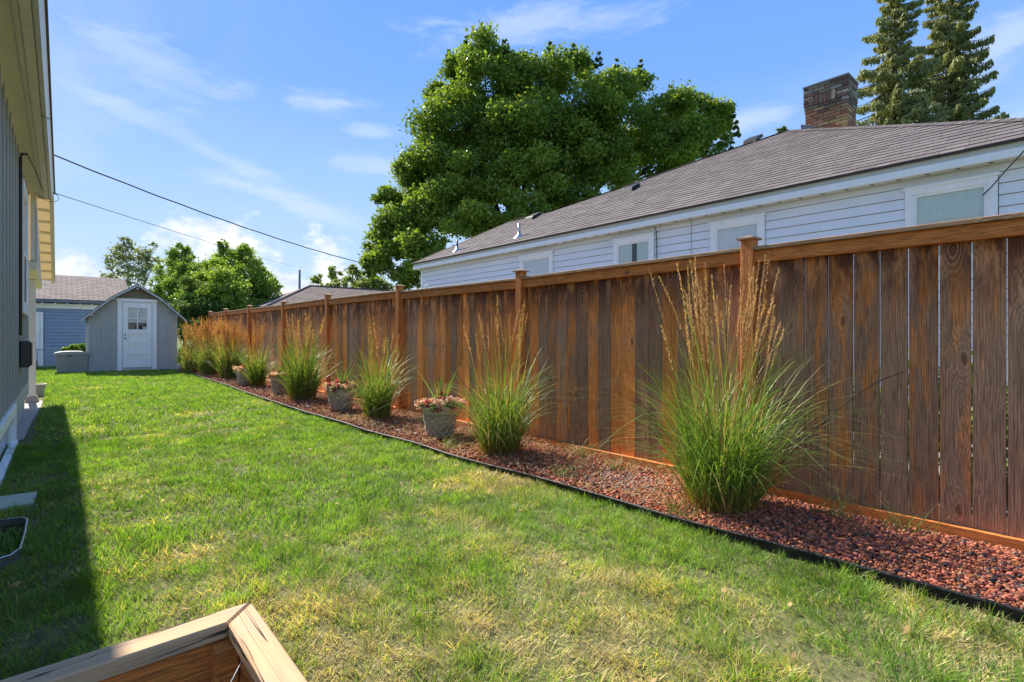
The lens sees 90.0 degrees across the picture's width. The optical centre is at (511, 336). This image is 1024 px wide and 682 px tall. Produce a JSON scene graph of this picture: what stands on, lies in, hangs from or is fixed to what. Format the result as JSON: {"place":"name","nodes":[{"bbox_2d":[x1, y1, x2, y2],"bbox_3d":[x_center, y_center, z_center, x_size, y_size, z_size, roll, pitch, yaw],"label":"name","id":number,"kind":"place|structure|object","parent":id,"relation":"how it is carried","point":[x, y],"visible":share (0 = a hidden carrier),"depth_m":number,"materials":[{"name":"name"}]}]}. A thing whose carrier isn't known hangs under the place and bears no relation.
{"place":"outdoors","nodes":[
{"label":"outdoors","id":0,"kind":"place"},
{"bbox_2d":[36,275,126,365],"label":"blue garage","id":1,"kind":"structure","parent":0,"point":[59,325],"depth_m":20.46,"materials":[{"name":"wood"}]},
{"bbox_2d":[36,302,99,305],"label":"string lights","id":2,"kind":"object","parent":1,"relation":"attached to","point":[63,303],"visible":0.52,"depth_m":20.04,"materials":[{"name":"black rubber"}]},
{"bbox_2d":[50,338,191,366],"bbox_3d":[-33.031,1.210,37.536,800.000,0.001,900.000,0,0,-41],"label":"ground","id":3,"kind":"structure","parent":0,"point":[177,344],"depth_m":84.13,"materials":[{"name":"green plant"}]},
{"bbox_2d":[0,0,55,485],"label":"grey house","id":4,"kind":"structure","parent":3,"relation":"on","point":[27,167],"depth_m":5.21,"materials":[{"name":"paint"}]},
{"bbox_2d":[0,404,17,485],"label":"window","id":5,"kind":"structure","parent":4,"relation":"in","point":[10,437],"depth_m":5.04,"materials":[{"name":"white paint"}]},
{"bbox_2d":[22,178,28,315],"bbox_3d":[-6.951,-1.210,7.297,0.045,1.800,1.300,0,0,-41],"label":"window","id":6,"kind":"structure","parent":4,"relation":"in","point":[25,199],"depth_m":7.57,"materials":[{"name":"white paint"}]},
{"bbox_2d":[58,194,299,267],"bbox_3d":[-12.042,-3.863,24.250,0.012,2.925,32.684,0,0,-15],"label":"overhead wire","id":7,"kind":"object","parent":4,"relation":"attached to","point":[152,224],"visible":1,"depth_m":12.00,"materials":[{"name":"black rubber"}]},
{"bbox_2d":[54,154,409,272],"bbox_3d":[-6.463,-3.034,15.850,0.026,0.707,13.934,0,0,17],"label":"overhead wire","id":8,"kind":"object","parent":4,"relation":"attached to","point":[205,213],"visible":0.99,"depth_m":12.22,"materials":[{"name":"black rubber"}]},
{"bbox_2d":[17,401,42,439],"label":"concrete walk","id":9,"kind":"structure","parent":3,"relation":"on","point":[31,410],"depth_m":7.35,"materials":[{"name":"grey concrete"}]},
{"bbox_2d":[24,192,54,402],"bbox_3d":[-9.676,-0.601,8.502,3.105,3.581,2.950,0,0,-41],"label":"porch","id":10,"kind":"object","parent":9,"relation":"on","point":[41,242],"visible":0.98,"depth_m":9.12,"materials":[{"name":"beige wood"}]},
{"bbox_2d":[99,236,163,287],"bbox_3d":[-22.829,-2.429,31.015,3.870,7.253,2.661,0,0,26],"label":"thin birch tree","id":11,"kind":"object","parent":3,"relation":"on","point":[144,257],"visible":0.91,"depth_m":30.75,"materials":[{"name":"green plant"}]},
{"bbox_2d":[146,242,222,361],"bbox_3d":[-17.028,-1.878,26.824,8.538,6.792,3.368,0,0,43],"label":"leafy tree","id":12,"kind":"object","parent":3,"relation":"on","point":[166,287],"visible":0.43,"depth_m":27.55,"materials":[{"name":"green plant"}]},
{"bbox_2d":[169,274,223,360],"bbox_3d":[-14.632,-0.578,24.173,3.023,4.893,4.859,0,0,-41],"label":"dark shrub","id":13,"kind":"object","parent":3,"relation":"on","point":[197,310],"visible":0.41,"depth_m":23.61,"materials":[{"name":"green plant"}]},
{"bbox_2d":[176,238,285,322],"bbox_3d":[-14.579,-2.061,26.221,4.991,6.527,5.398,0,0,15],"label":"leafy tree","id":14,"kind":"object","parent":3,"relation":"on","point":[256,286],"visible":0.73,"depth_m":26.33,"materials":[{"name":"green plant"}]},
{"bbox_2d":[298,270,300,288],"bbox_3d":[-14.110,-1.610,34.000,0.143,5.600,0.150,0,0,-41],"label":"utility pole","id":15,"kind":"object","parent":3,"relation":"on","point":[299,279],"visible":0.34,"depth_m":33.94,"materials":[{"name":"grey metal"}]},
{"bbox_2d":[306,264,394,289],"bbox_3d":[-10.562,-1.815,33.469,6.196,6.041,2.559,0,0,13],"label":"leafy tree","id":16,"kind":"object","parent":3,"relation":"on","point":[375,283],"visible":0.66,"depth_m":33.10,"materials":[{"name":"green plant"}]},
{"bbox_2d":[354,20,741,290],"bbox_3d":[2.186,-7.309,25.424,19.391,17.180,9.056,0,0,-11],"label":"maple tree","id":17,"kind":"object","parent":3,"relation":"on","point":[519,127],"visible":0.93,"depth_m":23.23,"materials":[{"name":"green plant"}]},
{"bbox_2d":[172,369,1023,608],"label":"planting bed","id":18,"kind":"object","parent":3,"relation":"on","point":[983,569],"visible":0.63,"depth_m":3.19,"materials":[{"name":"red gravel"}]},
{"bbox_2d":[172,320,212,372],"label":"ornamental grass","id":19,"kind":"object","parent":18,"relation":"on","point":[187,364],"depth_m":16.07,"materials":[{"name":"plant"}]},
{"bbox_2d":[232,352,252,385],"bbox_3d":[-6.263,0.756,12.082,0.587,0.827,0.625,0,0,-41],"label":"flower pot","id":20,"kind":"object","parent":18,"relation":"on","point":[242,379],"visible":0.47,"depth_m":11.90,"materials":[{"name":"grey stone"}]},
{"bbox_2d":[229,316,278,387],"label":"ornamental grass","id":21,"kind":"object","parent":18,"relation":"on","point":[257,374],"depth_m":11.61,"materials":[{"name":"plant"}]},
{"bbox_2d":[266,363,287,394],"bbox_3d":[-4.620,0.786,10.245,0.544,0.768,0.555,0,0,-21],"label":"flower pot","id":22,"kind":"object","parent":18,"relation":"on","point":[275,385],"visible":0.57,"depth_m":10.10,"materials":[{"name":"grey stone"}]},
{"bbox_2d":[322,359,357,412],"bbox_3d":[-2.669,0.747,7.953,0.553,0.847,0.551,0,0,-5],"label":"flower pot","id":23,"kind":"object","parent":18,"relation":"on","point":[342,400],"visible":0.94,"depth_m":7.81,"materials":[{"name":"grey stone"}]},
{"bbox_2d":[315,317,428,419],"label":"ornamental grass","id":24,"kind":"object","parent":18,"relation":"on","point":[375,399],"depth_m":7.06,"materials":[{"name":"plant"}]},
{"bbox_2d":[414,366,465,438],"bbox_3d":[-0.817,0.746,5.913,0.575,0.848,0.590,0,0,-41],"label":"flower pot","id":25,"kind":"object","parent":18,"relation":"on","point":[429,418],"visible":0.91,"depth_m":5.77,"materials":[{"name":"grey stone"}]},
{"bbox_2d":[383,296,602,457],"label":"ornamental grass","id":26,"kind":"object","parent":18,"relation":"on","point":[504,434],"depth_m":4.91,"materials":[{"name":"plant"}]},
{"bbox_2d":[208,212,1023,551],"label":"wooden fence","id":27,"kind":"object","parent":3,"relation":"on","point":[840,304],"visible":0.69,"depth_m":3.64,"materials":[{"name":"brown wood"}]},
{"bbox_2d":[411,72,1023,413],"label":"neighbour house","id":28,"kind":"structure","parent":3,"relation":"on","point":[829,168],"depth_m":9.24,"materials":[{"name":"blue"}]},
{"bbox_2d":[518,250,553,275],"bbox_3d":[0.598,-1.525,12.921,0.074,1.130,1.240,0,0,-41],"label":"window","id":29,"kind":"structure","parent":28,"relation":"in","point":[538,263],"depth_m":12.88,"materials":[{"name":"white paint"}]},
{"bbox_2d":[611,232,654,264],"bbox_3d":[2.559,-1.525,10.744,0.142,1.130,1.060,0,0,-41],"label":"window","id":30,"kind":"structure","parent":28,"relation":"in","point":[636,248],"depth_m":10.77,"materials":[{"name":"white paint"}]},
{"bbox_2d":[708,213,765,251],"bbox_3d":[3.980,-1.525,9.077,0.074,1.130,1.020,0,0,-41],"label":"window","id":31,"kind":"structure","parent":28,"relation":"in","point":[723,233],"depth_m":9.11,"materials":[{"name":"white paint"}]},
{"bbox_2d":[902,172,999,267],"bbox_3d":[5.893,-1.525,6.904,0.074,1.130,1.010,0,0,-41],"label":"window","id":32,"kind":"structure","parent":28,"relation":"in","point":[962,198],"depth_m":6.89,"materials":[{"name":"white paint"}]},
{"bbox_2d":[983,150,1023,194],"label":"service cable","id":33,"kind":"object","parent":28,"relation":"attached to","point":[1004,172],"visible":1,"depth_m":6.19,"materials":[{"name":"black rubber"}]},
{"bbox_2d":[775,126,787,132],"bbox_3d":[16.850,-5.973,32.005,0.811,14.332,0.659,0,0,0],"label":"distant tree","id":34,"kind":"object","parent":3,"relation":"on","point":[782,128],"visible":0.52,"depth_m":31.94,"materials":[{"name":"green plant"}]},
{"bbox_2d":[856,0,956,125],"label":"spruce tree","id":35,"kind":"object","parent":3,"relation":"on","point":[893,102],"visible":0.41,"depth_m":26.50,"materials":[{"name":"green plant"}]},
{"bbox_2d":[907,0,1009,122],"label":"spruce tree","id":36,"kind":"object","parent":3,"relation":"on","point":[957,85],"visible":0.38,"depth_m":28.76,"materials":[{"name":"green plant"}]},
{"bbox_2d":[183,315,231,374],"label":"ornamental grass","id":37,"kind":"object","parent":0,"point":[205,367],"depth_m":15.05,"materials":[{"name":"plant"}]},
{"bbox_2d":[204,315,248,378],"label":"ornamental grass","id":38,"kind":"object","parent":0,"point":[225,359],"depth_m":13.83,"materials":[{"name":"plant"}]},
{"bbox_2d":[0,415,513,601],"bbox_3d":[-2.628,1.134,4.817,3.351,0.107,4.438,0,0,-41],"label":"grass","id":39,"kind":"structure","parent":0,"point":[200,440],"depth_m":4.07,"materials":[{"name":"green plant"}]},
{"bbox_2d":[260,312,338,400],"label":"ornamental grass","id":40,"kind":"object","parent":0,"point":[301,376],"depth_m":9.18,"materials":[{"name":"plant"}]},
{"bbox_2d":[256,285,394,306],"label":"hip roof house","id":41,"kind":"structure","parent":0,"point":[311,292],"depth_m":27.38,"materials":[{"name":"grey"}]},
{"bbox_2d":[0,363,1023,681],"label":"lawn","id":42,"kind":"structure","parent":0,"point":[856,673],"depth_m":2.30,"materials":[{"name":"plant"}]},
{"bbox_2d":[0,516,31,566],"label":"window well","id":43,"kind":"object","parent":42,"relation":"on","point":[12,538],"depth_m":2.92,"materials":[{"name":"metal"}]},
{"bbox_2d":[0,491,36,510],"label":"concrete paver","id":44,"kind":"object","parent":42,"relation":"on","point":[25,498],"visible":0.71,"depth_m":3.61,"materials":[{"name":"grey concrete"}]},
{"bbox_2d":[36,383,46,395],"bbox_3d":[-9.498,1.073,10.158,0.400,0.235,0.400,0,0,-41],"label":"tub planter","id":45,"kind":"object","parent":42,"relation":"on","point":[40,388],"visible":0.31,"depth_m":10.14,"materials":[{"name":"grey plastic"}]},
{"bbox_2d":[36,349,79,369],"bbox_3d":[-16.983,0.815,17.823,4.453,0.750,0.050,0,0,-41],"label":"chain link fence","id":46,"kind":"object","parent":42,"relation":"on","point":[37,357],"visible":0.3,"depth_m":18.12,"materials":[{"name":"metal"}]},
{"bbox_2d":[54,351,89,372],"bbox_3d":[-14.313,0.838,16.643,0.880,0.704,0.760,0,0,-41],"label":"deck box","id":47,"kind":"object","parent":42,"relation":"on","point":[72,361],"visible":0.97,"depth_m":16.39,"materials":[{"name":"grey plastic"}]},
{"bbox_2d":[61,343,85,350],"bbox_3d":[-15.743,0.718,18.466,0.805,0.954,0.534,0,0,-41],"label":"leafy vine","id":48,"kind":"object","parent":47,"relation":"in","point":[76,347],"visible":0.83,"depth_m":18.41,"materials":[{"name":"green plant"}]},
{"bbox_2d":[36,365,143,372],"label":"grass","id":49,"kind":"structure","parent":42,"relation":"on","point":[46,369],"depth_m":17.85,"materials":[{"name":"green plant"}]},
{"bbox_2d":[78,284,186,371],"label":"garden shed","id":50,"kind":"structure","parent":42,"relation":"on","point":[132,328],"depth_m":17.48,"materials":[{"name":"grey paint"}]},
{"bbox_2d":[123,302,151,367],"bbox_3d":[-12.826,-0.040,17.551,0.811,2.220,0.098,0,0,-41],"label":"door","id":51,"kind":"structure","parent":50,"relation":"in","point":[137,317],"depth_m":17.56,"materials":[{"name":"white paint"}]},
{"bbox_2d":[0,603,306,681],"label":"raised planter","id":52,"kind":"object","parent":42,"relation":"on","point":[240,643],"visible":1,"depth_m":1.16,"materials":[{"name":"brown wood"}]},
{"bbox_2d":[7,369,311,446],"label":"grass","id":53,"kind":"structure","parent":42,"relation":"on","point":[129,378],"depth_m":8.79,"materials":[{"name":"green plant"}]},
{"bbox_2d":[161,369,1023,624],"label":"lawn edging","id":54,"kind":"object","parent":42,"relation":"on","point":[946,594],"visible":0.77,"depth_m":2.83,"materials":[{"name":"black plastic"}]},
{"bbox_2d":[48,0,1023,321],"label":"sky","id":55,"kind":"structure","parent":0,"point":[281,119],"materials":[{"name":"blue"}]},
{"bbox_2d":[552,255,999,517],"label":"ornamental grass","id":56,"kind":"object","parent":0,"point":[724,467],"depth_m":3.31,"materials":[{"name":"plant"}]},
{"bbox_2d":[880,349,972,479],"bbox_3d":[3.021,0.620,4.377,1.376,1.147,1.704,0,0,-41],"label":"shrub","id":57,"kind":"object","parent":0,"point":[908,410],"visible":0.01,"depth_m":3.94,"materials":[{"name":"green plant"}]},
{"bbox_2d":[880,435,1007,517],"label":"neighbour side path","id":58,"kind":"structure","parent":0,"point":[939,485],"depth_m":4.04,"materials":[{"name":"grey concrete"}]},
{"bbox_2d":[939,375,1007,509],"bbox_3d":[3.745,0.717,3.499,1.357,1.360,1.738,0,0,-19],"label":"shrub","id":59,"kind":"object","parent":58,"relation":"on","point":[972,445],"visible":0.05,"depth_m":3.80,"materials":[{"name":"green plant"}]}
]}

